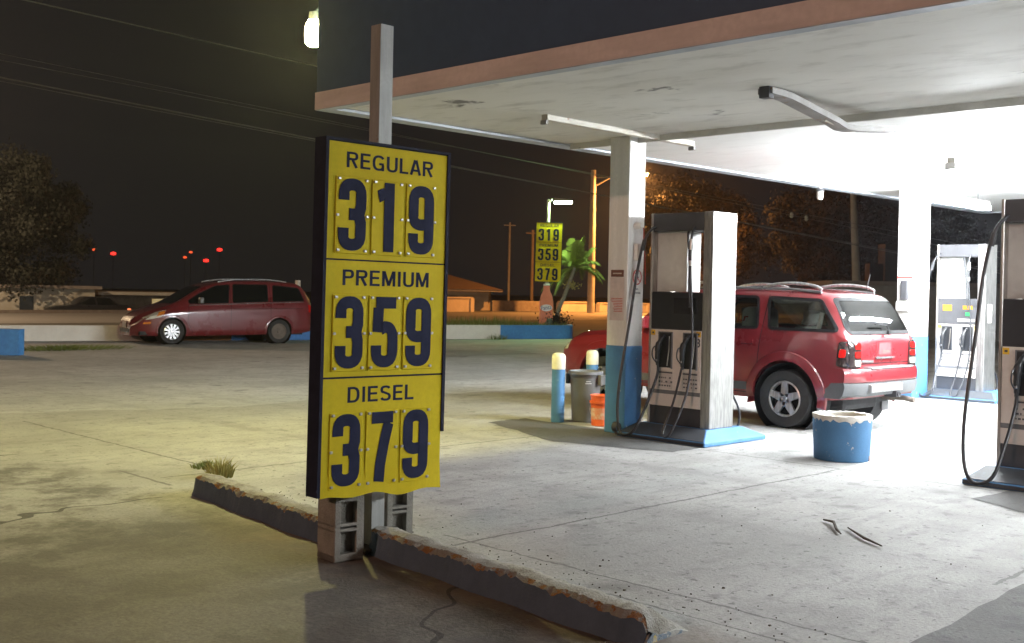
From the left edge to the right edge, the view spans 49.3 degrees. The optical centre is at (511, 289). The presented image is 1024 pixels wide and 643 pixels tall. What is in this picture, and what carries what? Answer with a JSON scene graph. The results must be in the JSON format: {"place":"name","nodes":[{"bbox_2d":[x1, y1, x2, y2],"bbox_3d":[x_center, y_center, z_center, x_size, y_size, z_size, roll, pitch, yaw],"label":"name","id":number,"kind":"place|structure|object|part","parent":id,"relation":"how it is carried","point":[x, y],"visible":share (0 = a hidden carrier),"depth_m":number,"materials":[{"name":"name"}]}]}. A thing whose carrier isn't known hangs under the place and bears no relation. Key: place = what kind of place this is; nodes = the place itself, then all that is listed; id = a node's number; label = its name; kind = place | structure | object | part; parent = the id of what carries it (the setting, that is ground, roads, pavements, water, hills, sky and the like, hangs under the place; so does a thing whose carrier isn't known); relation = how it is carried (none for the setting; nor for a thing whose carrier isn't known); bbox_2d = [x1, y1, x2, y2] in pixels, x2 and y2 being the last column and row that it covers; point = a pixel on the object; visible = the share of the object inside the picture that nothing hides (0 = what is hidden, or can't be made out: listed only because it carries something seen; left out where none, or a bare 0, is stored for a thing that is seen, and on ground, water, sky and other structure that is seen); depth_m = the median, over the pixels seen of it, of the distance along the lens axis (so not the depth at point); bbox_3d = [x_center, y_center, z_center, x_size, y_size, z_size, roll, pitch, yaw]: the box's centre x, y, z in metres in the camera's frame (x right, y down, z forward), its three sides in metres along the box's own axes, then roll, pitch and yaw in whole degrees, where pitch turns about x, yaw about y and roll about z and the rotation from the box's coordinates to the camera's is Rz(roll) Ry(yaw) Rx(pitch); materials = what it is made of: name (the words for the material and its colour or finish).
{"place":"outdoors","nodes":[
{"label":"outdoors","id":0,"kind":"place"},
{"bbox_2d":[24,0,316,66],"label":"cable","id":1,"kind":"object","parent":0,"point":[160,30],"visible":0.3,"depth_m":27.99,"materials":[{"name":"black rubber"}]},
{"bbox_2d":[295,280,300,286],"bbox_3d":[-6.591,0.606,34.295,0.120,1.800,0.130,1,0,-45],"label":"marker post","id":2,"kind":"object","parent":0,"point":[297,282],"visible":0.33,"depth_m":34.26,"materials":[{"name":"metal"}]},
{"bbox_2d":[0,312,802,322],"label":"road","id":3,"kind":"structure","parent":0,"point":[60,317],"depth_m":56.59,"materials":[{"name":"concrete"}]},
{"bbox_2d":[587,170,648,312],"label":"street lamp","id":4,"kind":"object","parent":3,"relation":"on","point":[591,292],"visible":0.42,"depth_m":85.78,"materials":[{"name":"wood"}]},
{"bbox_2d":[0,288,814,340],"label":"ground","id":5,"kind":"structure","parent":0,"point":[580,326],"depth_m":83.36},
{"bbox_2d":[0,137,96,301],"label":"tree","id":6,"kind":"object","parent":5,"relation":"on","point":[23,180],"visible":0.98,"depth_m":59.16,"materials":[{"name":"green plant"}]},
{"bbox_2d":[0,284,101,309],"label":"building","id":7,"kind":"structure","parent":5,"relation":"on","point":[49,297],"depth_m":59.99,"materials":[{"name":"stone"}]},
{"bbox_2d":[0,310,132,312],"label":"garden wall","id":8,"kind":"structure","parent":5,"relation":"on","point":[64,311],"depth_m":57.01,"materials":[{"name":"concrete"}]},
{"bbox_2d":[44,296,130,309],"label":"parked car","id":9,"kind":"object","parent":5,"relation":"on","point":[90,303],"visible":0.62,"depth_m":59.56,"materials":[{"name":"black metal"}]},
{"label":"side window","id":10,"kind":"part","parent":9,"relation":"part of","materials":[{"name":"black glass"}]},
{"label":"side window","id":11,"kind":"part","parent":9,"relation":"part of","materials":[{"name":"black glass"}]},
{"bbox_2d":[95,290,174,309],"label":"building","id":12,"kind":"structure","parent":5,"relation":"on","point":[133,300],"depth_m":65.46,"materials":[{"name":"stone"}]},
{"bbox_2d":[0,322,572,340],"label":"wall","id":13,"kind":"structure","parent":5,"relation":"on","point":[71,332],"depth_m":32.60,"materials":[{"name":"white concrete"}]},
{"bbox_2d":[447,297,473,311],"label":"garden wall","id":14,"kind":"structure","parent":5,"relation":"on","point":[460,304],"depth_m":80.74,"materials":[{"name":"concrete"}]},
{"bbox_2d":[504,222,515,300],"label":"utility pole","id":15,"kind":"object","parent":5,"relation":"on","point":[508,281],"visible":0.76,"depth_m":113.40,"materials":[{"name":"wood"}]},
{"bbox_2d":[490,300,539,310],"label":"garden wall","id":16,"kind":"structure","parent":5,"relation":"on","point":[495,305],"depth_m":86.93,"materials":[{"name":"concrete"}]},
{"bbox_2d":[526,230,535,300],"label":"utility pole","id":17,"kind":"object","parent":5,"relation":"on","point":[532,266],"visible":0.65,"depth_m":100.65,"materials":[{"name":"brown wood"}]},
{"bbox_2d":[556,301,594,311],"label":"garden wall","id":18,"kind":"structure","parent":5,"relation":"on","point":[573,306],"depth_m":89.89,"materials":[{"name":"concrete"}]},
{"bbox_2d":[596,302,649,311],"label":"garden wall","id":19,"kind":"structure","parent":5,"relation":"on","point":[601,307],"depth_m":92.47,"materials":[{"name":"concrete"}]},
{"bbox_2d":[643,166,761,275],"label":"tree","id":20,"kind":"object","parent":5,"relation":"on","point":[648,193],"visible":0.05,"depth_m":102.75,"materials":[{"name":"brown plant"}]},
{"bbox_2d":[644,170,767,286],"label":"tree","id":21,"kind":"object","parent":5,"relation":"on","point":[745,232],"visible":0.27,"depth_m":78.26,"materials":[{"name":"green plant"}]},
{"bbox_2d":[735,304,807,311],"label":"garden wall","id":22,"kind":"structure","parent":5,"relation":"on","point":[789,307],"depth_m":113.42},
{"bbox_2d":[747,184,898,303],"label":"tree","id":23,"kind":"object","parent":5,"relation":"on","point":[830,259],"visible":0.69,"depth_m":80.53,"materials":[{"name":"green plant"}]},
{"bbox_2d":[850,193,860,280],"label":"utility pole","id":24,"kind":"object","parent":5,"relation":"on","point":[855,250],"visible":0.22,"depth_m":59.82,"materials":[{"name":"wood"}]},
{"bbox_2d":[848,206,1000,282],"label":"tree","id":25,"kind":"object","parent":5,"relation":"on","point":[957,224],"visible":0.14,"depth_m":85.95,"materials":[{"name":"brown plant"}]},
{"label":"planter soil","id":26,"kind":"structure","parent":5,"relation":"on","visible":0},
{"bbox_2d":[446,315,565,324],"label":"grass","id":27,"kind":"structure","parent":26,"relation":"on","point":[495,321],"depth_m":38.47,"materials":[{"name":"green plant"}]},
{"bbox_2d":[539,284,552,323],"bbox_3d":[1.212,0.522,39.476,0.490,1.470,0.094,1,0,0],"label":"bottle sign","id":28,"kind":"object","parent":26,"relation":"on","point":[546,302],"visible":1,"depth_m":39.44,"materials":[{"name":"orange paint"}]},
{"bbox_2d":[544,318,552,324],"bbox_3d":[1.311,1.129,39.464,0.348,0.300,0.329,1,0,-45],"label":"stone","id":29,"kind":"object","parent":26,"relation":"on","point":[550,321],"visible":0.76,"depth_m":39.35,"materials":[{"name":"stone"}]},
{"bbox_2d":[533,309,573,324],"bbox_3d":[1.494,0.973,39.697,1.499,0.691,1.549,1,0,-45],"label":"bush","id":30,"kind":"object","parent":26,"relation":"on","point":[556,318],"visible":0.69,"depth_m":39.55,"materials":[{"name":"green plant"}]},
{"bbox_2d":[545,198,571,283],"bbox_3d":[1.603,-0.975,39.425,0.955,4.520,0.368,1,0,22],"label":"lamp pole","id":31,"kind":"object","parent":26,"relation":"on","point":[561,201],"visible":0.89,"depth_m":39.40,"materials":[{"name":"metal"}]},
{"bbox_2d":[534,222,562,281],"bbox_3d":[1.297,-1.337,39.527,0.949,2.110,0.118,2,0,3],"label":"price sign","id":32,"kind":"object","parent":31,"relation":"attached to","point":[548,252],"visible":1,"depth_m":39.47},
{"bbox_2d":[541,235,604,315],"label":"palm tree","id":33,"kind":"object","parent":26,"relation":"on","point":[575,259],"visible":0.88,"depth_m":40.05,"materials":[{"name":"green plant"}]},
{"bbox_2d":[447,275,502,309],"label":"house","id":34,"kind":"structure","parent":0,"point":[479,293],"depth_m":95.44,"materials":[{"name":"paint"}]},
{"bbox_2d":[0,81,997,270],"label":"cable","id":35,"kind":"object","parent":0,"point":[313,140],"visible":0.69,"depth_m":33.17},
{"bbox_2d":[0,339,998,412],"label":"asphalt lot","id":36,"kind":"structure","parent":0,"point":[145,375],"depth_m":20.79,"materials":[{"name":"grey asphalt"}]},
{"bbox_2d":[0,328,24,354],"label":"end wall","id":37,"kind":"structure","parent":36,"relation":"on","point":[11,341],"depth_m":24.14,"materials":[{"name":"blue paint"}]},
{"bbox_2d":[24,343,140,350],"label":"grass","id":38,"kind":"structure","parent":36,"relation":"on","point":[60,347],"depth_m":26.70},
{"bbox_2d":[119,279,310,344],"bbox_3d":[-8.325,0.588,31.437,5.078,1.846,2.300,1,0,-35],"label":"minivan","id":39,"kind":"object","parent":36,"relation":"on","point":[272,311],"visible":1,"depth_m":30.78,"materials":[{"name":"red metal"}]},
{"bbox_3d":[-8.258,0.116,30.469,1.170,0.547,0.186,1,0,-35],"label":"side window","id":40,"kind":"part","parent":39,"relation":"part of","materials":[{"name":"black glass"}]},
{"bbox_3d":[-7.299,0.109,31.125,1.056,0.530,0.183,1,0,-35],"label":"side window","id":41,"kind":"part","parent":39,"relation":"part of","materials":[{"name":"black glass"}]},
{"bbox_3d":[-6.374,0.112,31.750,0.965,0.476,0.162,1,0,-35],"label":"side window","id":42,"kind":"part","parent":39,"relation":"part of","materials":[{"name":"black glass"}]},
{"bbox_2d":[446,349,537,356],"bbox_3d":[-0.894,1.635,29.046,3.933,0.001,2.423,1,0,-45],"label":"concrete patch","id":43,"kind":"object","parent":36,"relation":"on","point":[455,353],"visible":0.76,"depth_m":29.11,"materials":[{"name":"grey concrete"}]},
{"bbox_2d":[489,335,508,339],"bbox_3d":[-0.504,1.528,37.122,0.908,0.243,0.880,1,0,-45],"label":"weed","id":44,"kind":"object","parent":36,"relation":"on","point":[499,336],"visible":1,"depth_m":37.00,"materials":[{"name":"green plant"}]},
{"bbox_2d":[807,280,999,340],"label":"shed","id":45,"kind":"structure","parent":36,"relation":"on","point":[886,290],"depth_m":45.19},
{"bbox_2d":[0,53,998,257],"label":"cable","id":46,"kind":"object","parent":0,"point":[792,216],"visible":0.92,"depth_m":39.95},
{"bbox_2d":[0,77,999,273],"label":"cable","id":47,"kind":"object","parent":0,"point":[451,165],"visible":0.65,"depth_m":33.79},
{"bbox_2d":[1,60,1000,251],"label":"cable","id":48,"kind":"object","parent":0,"point":[429,142],"visible":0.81,"depth_m":39.44,"materials":[{"name":"black rubber"}]},
{"bbox_2d":[0,0,1001,302],"label":"sky","id":49,"kind":"structure","parent":0,"point":[161,187],"materials":[{"name":"black"}]},
{"bbox_2d":[0,365,1023,642],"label":"concrete forecourt","id":50,"kind":"structure","parent":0,"point":[112,529],"depth_m":7.62,"materials":[{"name":"grey concrete"}]},
{"bbox_2d":[190,459,215,469],"bbox_3d":[-2.749,1.559,10.015,0.301,0.082,0.306,1,0,-45],"label":"weed","id":51,"kind":"object","parent":50,"relation":"on","point":[200,464],"visible":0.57,"depth_m":9.99,"materials":[{"name":"green plant"}]},
{"bbox_2d":[202,455,236,477],"bbox_3d":[-2.505,1.506,9.554,0.320,0.200,0.338,1,0,-45],"label":"weed","id":52,"kind":"object","parent":50,"relation":"on","point":[225,470],"visible":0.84,"depth_m":9.52,"materials":[{"name":"green plant"}]},
{"bbox_2d":[192,473,317,541],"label":"kerb","id":53,"kind":"structure","parent":50,"relation":"on","point":[284,514],"depth_m":7.89,"materials":[{"name":"paint"}]},
{"bbox_2d":[317,495,363,562],"bbox_3d":[-1.041,1.428,6.782,0.204,0.404,0.206,1,0,-41],"label":"concrete block","id":54,"kind":"object","parent":50,"relation":"on","point":[340,537],"depth_m":6.74,"materials":[{"name":"grey concrete"}]},
{"bbox_2d":[363,23,393,554],"bbox_3d":[-0.827,-0.018,7.078,0.360,3.300,0.260,1,0,-45],"label":"sign post","id":55,"kind":"object","parent":50,"relation":"on","point":[381,83],"visible":0.23,"depth_m":7.03,"materials":[{"name":"metal"}]},
{"bbox_2d":[306,136,450,499],"bbox_3d":[-0.798,0.187,6.839,0.949,2.145,0.124,2,0,-44],"label":"price sign","id":56,"kind":"object","parent":55,"relation":"attached to","point":[378,323],"visible":1,"depth_m":6.75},
{"bbox_2d":[384,491,412,533],"bbox_3d":[-0.794,1.433,7.355,0.204,0.404,0.206,1,0,-41],"label":"concrete block","id":57,"kind":"object","parent":50,"relation":"on","point":[398,510],"depth_m":7.32,"materials":[{"name":"grey concrete"}]},
{"bbox_2d":[369,526,687,642],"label":"kerb","id":58,"kind":"structure","parent":50,"relation":"on","point":[599,613],"depth_m":5.83,"materials":[{"name":"paint"}]},
{"bbox_2d":[551,353,565,422],"bbox_3d":[0.582,1.228,14.071,0.176,0.870,0.176,1,0,-45],"label":"bollard","id":59,"kind":"object","parent":50,"relation":"on","point":[558,385],"visible":1,"depth_m":14.00,"materials":[{"name":"blue paint"}]},
{"bbox_2d":[566,369,604,421],"bbox_3d":[0.933,1.343,14.199,0.447,0.635,0.442,1,0,-14],"label":"trash bin","id":60,"kind":"object","parent":50,"relation":"on","point":[585,383],"visible":0.88,"depth_m":14.04,"materials":[{"name":"plastic"}]},
{"bbox_2d":[586,350,598,369],"bbox_3d":[1.125,1.260,15.719,0.176,0.830,0.176,1,0,-45],"label":"bollard","id":61,"kind":"object","parent":50,"relation":"on","point":[592,359],"visible":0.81,"depth_m":15.65,"materials":[{"name":"blue paint"}]},
{"bbox_2d":[488,418,701,451],"bbox_3d":[0.778,1.666,12.847,1.341,0.001,3.048,1,0,-45],"label":"gravel patch","id":62,"kind":"object","parent":50,"relation":"on","point":[555,432],"visible":0.9,"depth_m":12.72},
{"bbox_2d":[611,422,620,434],"bbox_3d":[1.206,1.604,12.929,0.120,0.154,0.070,1,0,-45],"label":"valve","id":63,"kind":"object","parent":62,"relation":"on","point":[614,427],"visible":0.81,"depth_m":12.89,"materials":[{"name":"metal"}]},
{"bbox_2d":[604,136,645,432],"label":"column","id":64,"kind":"structure","parent":62,"relation":"on","point":[627,183],"depth_m":13.06,"materials":[{"name":"white paint"}]},
{"bbox_2d":[610,270,623,320],"bbox_3d":[1.227,0.062,13.058,0.006,0.590,0.210,1,0,-45],"label":"instruction plate","id":65,"kind":"object","parent":64,"relation":"attached to","point":[616,298],"visible":1,"depth_m":13.06,"materials":[{"name":"metal"}]},
{"bbox_2d":[632,268,641,296],"bbox_3d":[1.463,-0.083,13.063,0.170,0.330,0.015,1,0,-45],"label":"notice","id":66,"kind":"object","parent":64,"relation":"attached to","point":[638,288],"visible":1,"depth_m":13.07,"materials":[{"name":"white paper"}]},
{"bbox_2d":[633,222,645,283],"bbox_3d":[1.526,-0.429,13.069,0.237,0.725,0.090,1,0,-45],"label":"junction box","id":67,"kind":"object","parent":64,"relation":"attached to","point":[637,226],"visible":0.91,"depth_m":13.00,"materials":[{"name":"white paint"}]},
{"bbox_2d":[315,0,1023,213],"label":"canopy","id":68,"kind":"object","parent":64,"relation":"on","point":[936,83],"visible":0.94,"depth_m":10.07,"materials":[{"name":"paint"}]},
{"bbox_2d":[305,7,318,46],"bbox_3d":[-2.044,-2.762,11.692,0.184,0.414,0.294,1,0,-45],"label":"corner lamp","id":69,"kind":"object","parent":68,"relation":"attached to","point":[311,33],"visible":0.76,"depth_m":11.66,"materials":[{"name":"white"}]},
{"bbox_2d":[540,114,694,150],"bbox_3d":[1.244,-1.741,12.449,2.610,0.105,0.090,1,0,-45],"label":"tube fixture","id":70,"kind":"object","parent":68,"relation":"attached to","point":[546,119],"visible":1,"depth_m":12.23,"materials":[{"name":"metal"}]},
{"bbox_2d":[816,185,824,199],"bbox_3d":[4.943,-1.562,17.918,0.140,0.230,0.140,1,0,-45],"label":"lamp socket","id":71,"kind":"object","parent":68,"relation":"hanging from","point":[819,190],"visible":1,"depth_m":17.88,"materials":[{"name":"white paint"}]},
{"bbox_2d":[758,86,896,132],"bbox_3d":[3.024,-1.643,10.554,2.350,0.222,0.150,1,0,-45],"label":"tube fixture","id":72,"kind":"object","parent":68,"relation":"hanging from","point":[812,110],"visible":1,"depth_m":10.28,"materials":[{"name":"metal"}]},
{"bbox_2d":[914,175,990,210],"bbox_3d":[6.766,-1.483,17.055,2.480,0.380,0.138,1,0,-45],"label":"tube fixture","id":73,"kind":"object","parent":68,"relation":"hanging from","point":[919,194],"visible":1,"depth_m":16.89,"materials":[{"name":"metal"}]},
{"bbox_2d":[945,139,1023,185],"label":"tube fixture","id":74,"kind":"object","parent":68,"relation":"hanging from","point":[952,163],"visible":1,"depth_m":12.97,"materials":[{"name":"metal"}]},
{"bbox_2d":[590,394,604,425],"bbox_3d":[1.113,1.487,13.817,0.312,0.375,0.312,1,0,-45],"label":"bucket","id":75,"kind":"object","parent":50,"relation":"on","point":[597,405],"visible":0.62,"depth_m":13.70,"materials":[{"name":"plastic"}]},
{"bbox_2d":[260,489,982,642],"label":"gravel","id":76,"kind":"structure","parent":50,"relation":"on","point":[629,586],"depth_m":6.23,"materials":[{"name":"gravel"}]},
{"bbox_2d":[617,421,764,447],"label":"pump island","id":77,"kind":"structure","parent":50,"relation":"on","point":[690,436],"depth_m":12.43,"materials":[{"name":"blue paint"}]},
{"bbox_2d":[616,211,740,437],"bbox_3d":[1.912,0.400,12.801,1.056,2.556,1.047,1,0,-45],"label":"fuel pump","id":78,"kind":"object","parent":77,"relation":"on","point":[691,359],"visible":0.98,"depth_m":12.61,"materials":[{"name":"metal"}]},
{"bbox_2d":[563,275,916,429],"bbox_3d":[3.059,0.785,15.592,4.900,2.039,2.160,1,0,45],"label":"suv","id":79,"kind":"object","parent":50,"relation":"on","point":[856,353],"visible":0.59,"depth_m":14.03,"materials":[{"name":"red metal"}]},
{"bbox_3d":[3.372,0.300,16.443,0.912,0.450,0.171,1,0,45],"label":"side window","id":80,"kind":"part","parent":79,"relation":"part of","materials":[{"name":"black glass"}]},
{"bbox_3d":[2.899,0.283,14.607,0.846,0.444,0.169,1,0,45],"label":"side window","id":81,"kind":"part","parent":79,"relation":"part of","materials":[{"name":"black glass"}]},
{"bbox_3d":[4.055,0.308,15.763,0.846,0.444,0.169,1,0,45],"label":"side window","id":82,"kind":"part","parent":79,"relation":"part of","materials":[{"name":"black glass"}]},
{"bbox_3d":[3.606,0.297,13.895,1.034,0.428,0.157,1,0,45],"label":"side window","id":83,"kind":"part","parent":79,"relation":"part of","materials":[{"name":"black glass"}]},
{"bbox_3d":[4.561,0.333,14.100,0.361,0.464,1.597,1,0,45],"label":"rear window","id":84,"kind":"part","parent":79,"relation":"part of","materials":[{"name":"grey glass"}]},
{"bbox_2d":[823,519,840,533],"bbox_3d":[2.308,1.685,7.969,0.061,0.026,0.484,1,0,2],"label":"twig","id":85,"kind":"object","parent":50,"relation":"on","point":[835,526],"visible":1,"depth_m":7.99,"materials":[{"name":"wood"}]},
{"bbox_2d":[812,410,872,462],"bbox_3d":[3.369,1.492,11.406,0.594,0.464,0.594,1,0,-45],"label":"planter drum","id":86,"kind":"object","parent":50,"relation":"on","point":[842,436],"visible":1,"depth_m":11.17,"materials":[{"name":"metal"}]},
{"bbox_2d":[847,527,881,545],"bbox_3d":[2.401,1.689,7.663,0.042,0.017,0.555,1,0,-6],"label":"twig","id":87,"kind":"object","parent":50,"relation":"on","point":[864,537],"visible":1,"depth_m":7.59,"materials":[{"name":"wood"}]},
{"bbox_2d":[897,189,930,397],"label":"column","id":88,"kind":"structure","parent":50,"relation":"on","point":[914,241],"depth_m":18.60,"materials":[{"name":"white paint"}]},
{"bbox_2d":[896,280,911,310],"bbox_3d":[6.492,0.097,18.499,0.140,0.510,0.220,1,0,-45],"label":"towel box","id":89,"kind":"object","parent":88,"relation":"attached to","point":[904,305],"visible":0.99,"depth_m":18.48,"materials":[{"name":"white paint"}]},
{"bbox_2d":[897,276,912,278],"bbox_3d":[6.533,-0.207,18.569,0.004,0.040,0.270,1,0,-45],"label":"red strip","id":90,"kind":"object","parent":88,"relation":"attached to","point":[905,277],"visible":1,"depth_m":18.56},
{"bbox_2d":[921,388,997,403],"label":"pump island","id":91,"kind":"structure","parent":50,"relation":"on","point":[990,397],"depth_m":18.24,"materials":[{"name":"blue paint"}]},
{"bbox_2d":[919,244,997,396],"bbox_3d":[7.458,0.521,18.709,1.056,2.556,0.997,1,0,-45],"label":"fuel pump","id":92,"kind":"object","parent":91,"relation":"on","point":[955,324],"visible":0.96,"depth_m":18.57,"materials":[{"name":"metal"}]},
{"bbox_2d":[988,304,991,322],"bbox_3d":[7.879,0.392,18.418,0.160,0.300,0.003,1,0,-45],"label":"notice","id":93,"kind":"object","parent":92,"relation":"attached to","point":[989,313],"visible":1,"depth_m":18.41,"materials":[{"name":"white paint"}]},
{"bbox_2d":[962,463,1023,491],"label":"pump island","id":94,"kind":"structure","parent":50,"relation":"on","point":[1009,478],"depth_m":9.86,"materials":[{"name":"blue paint"}]},
{"bbox_2d":[961,199,1023,485],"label":"fuel pump","id":95,"kind":"object","parent":94,"relation":"on","point":[1010,429],"visible":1,"depth_m":10.08,"materials":[{"name":"metal"}]},
{"bbox_2d":[972,490,1023,512],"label":"gravel strip","id":96,"kind":"object","parent":50,"relation":"on","point":[1012,500],"visible":1,"depth_m":9.25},
{"bbox_2d":[865,244,897,281],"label":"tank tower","id":97,"kind":"structure","parent":0,"point":[885,268],"depth_m":73.23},
{"bbox_2d":[910,584,1023,642],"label":"oily pavement","id":98,"kind":"structure","parent":0,"point":[1000,619],"depth_m":5.66,"materials":[{"name":"grey concrete"}]}
]}

